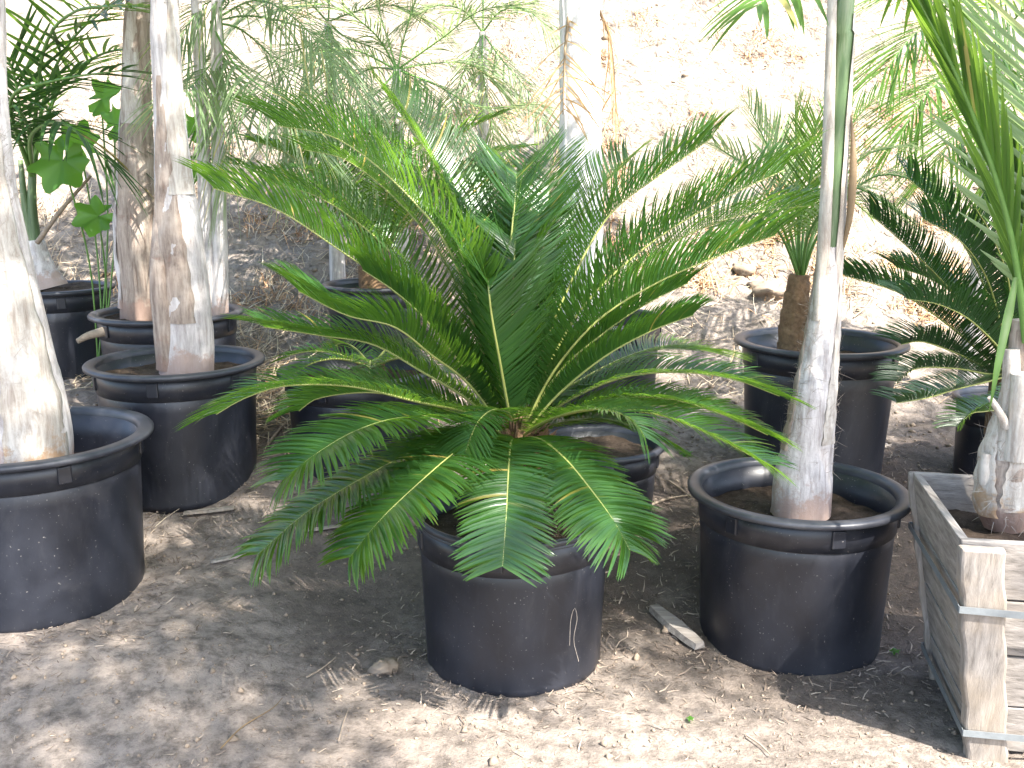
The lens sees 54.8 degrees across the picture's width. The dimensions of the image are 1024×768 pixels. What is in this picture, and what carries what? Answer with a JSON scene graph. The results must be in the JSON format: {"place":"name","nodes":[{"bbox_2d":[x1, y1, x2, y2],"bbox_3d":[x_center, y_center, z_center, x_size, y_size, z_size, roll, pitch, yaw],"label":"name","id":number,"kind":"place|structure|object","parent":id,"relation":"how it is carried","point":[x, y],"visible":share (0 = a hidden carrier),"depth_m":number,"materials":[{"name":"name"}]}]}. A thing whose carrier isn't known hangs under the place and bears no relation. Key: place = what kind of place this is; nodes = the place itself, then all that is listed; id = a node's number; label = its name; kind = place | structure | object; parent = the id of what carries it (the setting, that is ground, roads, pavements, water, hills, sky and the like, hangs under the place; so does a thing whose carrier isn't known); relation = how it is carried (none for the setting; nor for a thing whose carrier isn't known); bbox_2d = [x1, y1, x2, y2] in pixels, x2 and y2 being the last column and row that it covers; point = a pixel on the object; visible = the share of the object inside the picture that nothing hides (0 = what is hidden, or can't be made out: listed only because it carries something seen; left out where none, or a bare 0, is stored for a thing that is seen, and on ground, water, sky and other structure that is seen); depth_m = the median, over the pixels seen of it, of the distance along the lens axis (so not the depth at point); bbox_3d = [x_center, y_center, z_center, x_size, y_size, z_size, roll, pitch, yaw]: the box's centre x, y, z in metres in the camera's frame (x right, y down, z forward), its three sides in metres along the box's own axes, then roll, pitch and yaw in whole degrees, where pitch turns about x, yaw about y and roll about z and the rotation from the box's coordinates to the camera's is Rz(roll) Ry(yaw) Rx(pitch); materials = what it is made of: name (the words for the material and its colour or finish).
{"place":"outdoors","nodes":[
{"label":"outdoors","id":0,"kind":"place"},
{"bbox_2d":[0,0,1023,767],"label":"ground","id":1,"kind":"structure","parent":0,"point":[246,648],"depth_m":3.02,"materials":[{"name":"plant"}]},
{"bbox_2d":[35,175,91,244],"bbox_3d":[-1.908,-0.736,4.186,0.327,0.296,0.026,4,13,19],"label":"stick","id":2,"kind":"object","parent":1,"relation":"on","point":[44,232],"visible":0.97,"depth_m":4.19,"materials":[{"name":"brown wood"}]},
{"bbox_2d":[0,406,153,632],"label":"planter pot","id":3,"kind":"object","parent":1,"relation":"on","point":[71,539],"visible":0.85,"depth_m":2.75,"materials":[{"name":"black plastic"}]},
{"bbox_2d":[0,0,73,463],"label":"potted palm","id":4,"kind":"object","parent":3,"relation":"in","point":[35,420],"visible":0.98,"depth_m":2.76,"materials":[{"name":"beige plant"}]},
{"bbox_2d":[40,280,115,380],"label":"planter pot","id":5,"kind":"object","parent":1,"relation":"on","point":[69,307],"visible":0.41,"depth_m":4.40,"materials":[{"name":"black plastic"}]},
{"bbox_2d":[6,0,192,289],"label":"potted palm","id":6,"kind":"object","parent":5,"relation":"in","point":[48,274],"visible":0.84,"depth_m":3.99,"materials":[{"name":"green plant"}]},
{"bbox_2d":[26,76,196,384],"bbox_3d":[-1.617,-0.637,4.198,0.661,1.352,0.417,0,12,0],"label":"broadleaf plant","id":7,"kind":"object","parent":1,"relation":"on","point":[55,171],"visible":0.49,"depth_m":4.10,"materials":[{"name":"green plant"}]},
{"bbox_2d":[87,303,243,354],"bbox_3d":[-1.441,-0.092,4.174,0.622,0.442,0.618,0,12,0],"label":"planter pot","id":8,"kind":"object","parent":1,"relation":"on","point":[123,334],"visible":0.27,"depth_m":3.93,"materials":[{"name":"black plastic"}]},
{"bbox_2d":[76,327,105,343],"bbox_3d":[-1.579,-0.183,3.696,0.105,0.055,0.038,-8,15,-31],"label":"branch stub","id":9,"kind":"object","parent":8,"relation":"on","point":[96,333],"visible":1,"depth_m":3.69,"materials":[{"name":"beige wood"}]},
{"bbox_2d":[113,0,153,320],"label":"potted palm","id":10,"kind":"object","parent":8,"relation":"in","point":[132,228],"visible":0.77,"depth_m":3.96,"materials":[{"name":"beige plant"}]},
{"bbox_2d":[115,0,397,315],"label":"potted palm","id":11,"kind":"object","parent":8,"relation":"in","point":[212,204],"visible":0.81,"depth_m":3.87,"materials":[{"name":"green plant"}]},
{"bbox_2d":[82,344,265,513],"bbox_3d":[-1.202,0.157,3.584,0.622,0.504,0.618,0,12,0],"label":"planter pot","id":12,"kind":"object","parent":1,"relation":"on","point":[209,460],"visible":0.72,"depth_m":3.37,"materials":[{"name":"black plastic"}]},
{"bbox_2d":[143,0,213,374],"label":"potted palm","id":13,"kind":"object","parent":12,"relation":"in","point":[183,328],"visible":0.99,"depth_m":3.37,"materials":[{"name":"beige plant"}]},
{"bbox_2d":[183,506,234,514],"bbox_3d":[-1.037,0.432,3.377,0.169,0.020,0.031,-2,13,-8],"label":"wood chip","id":14,"kind":"object","parent":1,"relation":"on","point":[209,510],"visible":1,"depth_m":3.37,"materials":[{"name":"beige wood"}]},
{"bbox_2d":[210,554,242,562],"bbox_3d":[-0.908,0.553,3.137,0.099,0.013,0.025,-6,14,-24],"label":"wood chip","id":15,"kind":"object","parent":1,"relation":"on","point":[221,559],"visible":0.81,"depth_m":3.13,"materials":[{"name":"beige wood"}]},
{"bbox_2d":[220,698,281,748],"bbox_3d":[-0.632,0.822,2.406,0.011,0.009,0.243,5,14,23],"label":"stick","id":16,"kind":"object","parent":1,"relation":"on","point":[223,745],"visible":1,"depth_m":2.38,"materials":[{"name":"beige wood"}]},
{"bbox_2d":[64,255,471,526],"bbox_3d":[-1.348,-0.248,4.675,2.984,0.830,2.183,9,16,36],"label":"straw heap","id":17,"kind":"object","parent":1,"relation":"on","point":[262,396],"visible":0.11,"depth_m":4.60,"materials":[{"name":"beige plant"}]},
{"bbox_2d":[268,420,290,443],"bbox_3d":[-0.915,0.187,3.888,0.014,0.046,0.219,2,13,9],"label":"stick","id":18,"kind":"object","parent":1,"relation":"on","point":[276,432],"visible":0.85,"depth_m":3.85,"materials":[{"name":"wood"}]},
{"bbox_2d":[306,657,335,677],"bbox_3d":[-0.515,0.770,2.685,0.013,0.010,0.135,6,14,25],"label":"stick","id":19,"kind":"object","parent":1,"relation":"on","point":[311,674],"visible":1,"depth_m":2.66,"materials":[{"name":"beige wood"}]},
{"bbox_2d":[303,524,340,531],"bbox_3d":[-0.652,0.490,3.350,0.148,0.010,0.020,-6,14,-27],"label":"wood chip","id":20,"kind":"object","parent":1,"relation":"on","point":[326,527],"visible":0.47,"depth_m":3.36,"materials":[{"name":"beige wood"}]},
{"bbox_2d":[206,0,468,280],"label":"background palm","id":21,"kind":"object","parent":1,"relation":"on","point":[337,263],"visible":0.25,"depth_m":4.91,"materials":[{"name":"green plant"}]},
{"bbox_2d":[338,707,349,741],"bbox_3d":[-0.414,0.834,2.427,0.006,0.011,0.144,0,12,0],"label":"stick","id":22,"kind":"object","parent":1,"relation":"on","point":[342,726],"visible":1,"depth_m":2.40,"materials":[{"name":"beige wood"}]},
{"bbox_2d":[276,353,436,491],"bbox_3d":[-0.586,0.143,3.808,0.612,0.427,0.608,0,12,0],"label":"planter pot","id":23,"kind":"object","parent":1,"relation":"on","point":[314,410],"visible":0.17,"depth_m":3.59,"materials":[{"name":"black plastic"}]},
{"bbox_2d":[269,335,456,381],"bbox_3d":[-0.541,-0.066,3.754,0.784,0.176,0.782,0,12,0],"label":"cycad","id":24,"kind":"object","parent":23,"relation":"in","point":[364,360],"visible":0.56,"depth_m":3.73,"materials":[{"name":"green plant"}]},
{"bbox_2d":[322,278,422,355],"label":"planter pot","id":25,"kind":"object","parent":1,"relation":"on","point":[346,285],"visible":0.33,"depth_m":4.39,"materials":[{"name":"black plastic"}]},
{"bbox_2d":[190,95,536,288],"bbox_3d":[-0.627,-0.834,4.447,1.535,0.912,1.692,0,12,0],"label":"cycad","id":26,"kind":"object","parent":25,"relation":"in","point":[366,280],"visible":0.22,"depth_m":4.28,"materials":[{"name":"green plant"}]},
{"bbox_2d":[367,657,398,674],"bbox_3d":[-0.353,0.779,2.709,0.086,0.052,0.074,0,12,0],"label":"earth clod","id":27,"kind":"object","parent":1,"relation":"on","point":[387,665],"visible":0.88,"depth_m":2.69,"materials":[{"name":"beige soil"}]},
{"bbox_2d":[224,0,559,276],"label":"background palm","id":28,"kind":"object","parent":1,"relation":"on","point":[399,120],"visible":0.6,"depth_m":4.59,"materials":[{"name":"green plant"}]},
{"bbox_2d":[374,0,559,205],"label":"background palm","id":29,"kind":"object","parent":1,"relation":"on","point":[482,49],"visible":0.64,"depth_m":5.06,"materials":[{"name":"green plant"}]},
{"bbox_2d":[20,0,978,434],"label":"rubble","id":30,"kind":"object","parent":1,"relation":"on","point":[636,256],"visible":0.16,"depth_m":5.55,"materials":[{"name":"beige stone"}]},
{"bbox_2d":[1,363,1012,767],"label":"grit","id":31,"kind":"object","parent":1,"relation":"on","point":[493,761],"visible":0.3,"depth_m":2.57,"materials":[{"name":"grey gravel"}]},
{"bbox_2d":[415,483,607,697],"bbox_3d":[0.004,0.564,2.764,0.541,0.458,0.539,0,12,0],"label":"planter pot","id":32,"kind":"object","parent":1,"relation":"on","point":[503,631],"visible":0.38,"depth_m":2.56,"materials":[{"name":"black plastic"}]},
{"bbox_2d":[175,55,823,590],"bbox_3d":[0.096,-0.209,2.603,1.853,1.301,1.415,0,12,0],"label":"cycad","id":33,"kind":"object","parent":32,"relation":"in","point":[519,363],"visible":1,"depth_m":2.53,"materials":[{"name":"green plant"}]},
{"bbox_2d":[569,608,578,660],"bbox_3d":[0.161,0.646,2.542,0.026,0.150,0.002,0,12,0],"label":"dry grass stem","id":34,"kind":"object","parent":32,"relation":"hanging from","point":[574,631],"visible":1,"depth_m":2.54,"materials":[{"name":"beige plant"}]},
{"bbox_2d":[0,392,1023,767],"bbox_3d":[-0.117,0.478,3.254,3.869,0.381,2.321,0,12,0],"label":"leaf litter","id":35,"kind":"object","parent":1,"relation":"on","point":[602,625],"visible":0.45,"depth_m":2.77,"materials":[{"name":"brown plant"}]},
{"bbox_2d":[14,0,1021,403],"bbox_3d":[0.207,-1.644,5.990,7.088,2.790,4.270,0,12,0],"label":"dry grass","id":36,"kind":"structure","parent":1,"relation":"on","point":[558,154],"depth_m":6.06,"materials":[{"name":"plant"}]},
{"bbox_2d":[16,0,1023,361],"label":"grass tufts","id":37,"kind":"object","parent":1,"relation":"on","point":[530,56],"visible":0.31,"depth_m":6.13,"materials":[{"name":"plant"}]},
{"bbox_2d":[541,307,661,429],"bbox_3d":[0.326,-0.011,4.022,0.602,0.539,0.598,0,12,0],"label":"planter pot","id":38,"kind":"object","parent":1,"relation":"on","point":[649,376],"visible":0.05,"depth_m":3.81,"materials":[{"name":"black plastic"}]},
{"bbox_2d":[518,0,620,326],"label":"potted palm","id":39,"kind":"object","parent":38,"relation":"in","point":[579,78],"visible":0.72,"depth_m":3.80,"materials":[{"name":"beige plant"}]},
{"bbox_2d":[546,424,665,520],"bbox_3d":[0.305,0.338,3.509,0.471,0.284,0.469,0,12,0],"label":"planter pot","id":40,"kind":"object","parent":1,"relation":"on","point":[627,452],"visible":0.4,"depth_m":3.48,"materials":[{"name":"black plastic"}]},
{"bbox_2d":[661,618,673,633],"bbox_3d":[0.471,0.718,2.918,0.065,0.048,0.068,0,12,0],"label":"earth clod","id":41,"kind":"object","parent":1,"relation":"on","point":[665,630],"visible":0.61,"depth_m":2.90,"materials":[{"name":"beige soil"}]},
{"bbox_2d":[652,494,687,504],"bbox_3d":[0.551,0.414,3.510,0.173,0.024,0.024,-6,14,-27],"label":"stick","id":42,"kind":"object","parent":1,"relation":"on","point":[661,500],"visible":0.89,"depth_m":3.51,"materials":[{"name":"beige wood"}]},
{"bbox_2d":[649,604,704,649],"bbox_3d":[0.482,0.711,2.901,0.057,0.042,0.226,-6,14,-27],"label":"wood chip","id":43,"kind":"object","parent":1,"relation":"on","point":[682,631],"visible":1,"depth_m":2.88,"materials":[{"name":"beige wood"}]},
{"bbox_2d":[668,480,690,496],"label":"stick","id":44,"kind":"object","parent":1,"relation":"on","point":[675,485],"visible":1,"depth_m":3.58,"materials":[{"name":"brown wood"}]},
{"bbox_2d":[679,450,692,456],"bbox_3d":[0.679,0.271,3.851,0.053,0.017,0.051,0,12,0],"label":"fallen leaf","id":45,"kind":"object","parent":1,"relation":"on","point":[690,452],"visible":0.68,"depth_m":3.85,"materials":[{"name":"green plant"}]},
{"bbox_2d":[731,262,755,275],"bbox_3d":[1.227,-0.604,5.229,0.131,0.083,0.128,0,12,0],"label":"earth clod","id":46,"kind":"object","parent":1,"relation":"on","point":[742,269],"visible":0.94,"depth_m":5.19,"materials":[{"name":"white stone"}]},
{"bbox_2d":[746,734,770,755],"bbox_3d":[0.586,0.855,2.338,0.008,0.006,0.091,-6,14,-24],"label":"stick","id":47,"kind":"object","parent":1,"relation":"on","point":[757,742],"visible":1,"depth_m":2.34,"materials":[{"name":"beige wood"}]},
{"bbox_2d":[747,278,786,300],"bbox_3d":[1.320,-0.479,5.127,0.216,0.152,0.224,8,15,32],"label":"earth clod","id":48,"kind":"object","parent":1,"relation":"on","point":[769,289],"visible":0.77,"depth_m":5.07,"materials":[{"name":"white stone"}]},
{"bbox_2d":[687,456,910,675],"bbox_3d":[0.817,0.530,2.878,0.622,0.486,0.618,0,12,0],"label":"planter pot","id":49,"kind":"object","parent":1,"relation":"on","point":[781,595],"visible":0.79,"depth_m":2.67,"materials":[{"name":"black plastic"}]},
{"bbox_2d":[697,0,1000,520],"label":"potted palm","id":50,"kind":"object","parent":49,"relation":"in","point":[808,430],"visible":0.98,"depth_m":2.67,"materials":[{"name":"beige plant"}]},
{"bbox_2d":[734,327,910,473],"bbox_3d":[1.134,0.110,3.691,0.622,0.563,0.618,0,12,0],"label":"planter pot","id":51,"kind":"object","parent":1,"relation":"on","point":[862,417],"visible":0.56,"depth_m":3.48,"materials":[{"name":"black plastic"}]},
{"bbox_2d":[697,79,962,350],"bbox_3d":[1.044,-0.548,3.493,0.929,1.055,0.942,0,12,0],"label":"feathery palm","id":52,"kind":"object","parent":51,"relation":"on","point":[793,318],"visible":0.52,"depth_m":3.45,"materials":[{"name":"green plant"}]},
{"bbox_2d":[853,285,875,317],"bbox_3d":[1.848,-0.467,5.123,0.054,0.209,0.362,8,15,31],"label":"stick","id":53,"kind":"object","parent":1,"relation":"on","point":[866,305],"visible":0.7,"depth_m":5.05,"materials":[{"name":"beige wood"}]},
{"bbox_2d":[889,648,899,654],"bbox_3d":[1.086,0.759,2.799,0.031,0.010,0.029,0,12,0],"label":"fallen leaf","id":54,"kind":"object","parent":1,"relation":"on","point":[894,650],"visible":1,"depth_m":2.80,"materials":[{"name":"green plant"}]},
{"bbox_2d":[820,0,1023,385],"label":"background palm","id":55,"kind":"object","parent":1,"relation":"on","point":[919,127],"visible":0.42,"depth_m":3.85,"materials":[{"name":"green plant"}]},
{"bbox_2d":[908,471,1023,762],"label":"wooden planter box","id":56,"kind":"object","parent":1,"relation":"on","point":[971,584],"visible":0.89,"depth_m":2.26,"materials":[{"name":"wood"}]},
{"bbox_2d":[907,0,1023,536],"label":"palm tree","id":57,"kind":"object","parent":56,"relation":"on","point":[997,497],"visible":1,"depth_m":2.19,"materials":[{"name":"green plant"}]},
{"bbox_2d":[952,386,987,474],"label":"planter pot","id":58,"kind":"object","parent":1,"relation":"on","point":[968,438],"visible":0.2,"depth_m":3.58,"materials":[{"name":"black plastic"}]},
{"bbox_2d":[843,142,1023,433],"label":"cycad","id":59,"kind":"object","parent":58,"relation":"in","point":[970,308],"visible":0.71,"depth_m":3.07,"materials":[{"name":"green plant"}]}
]}

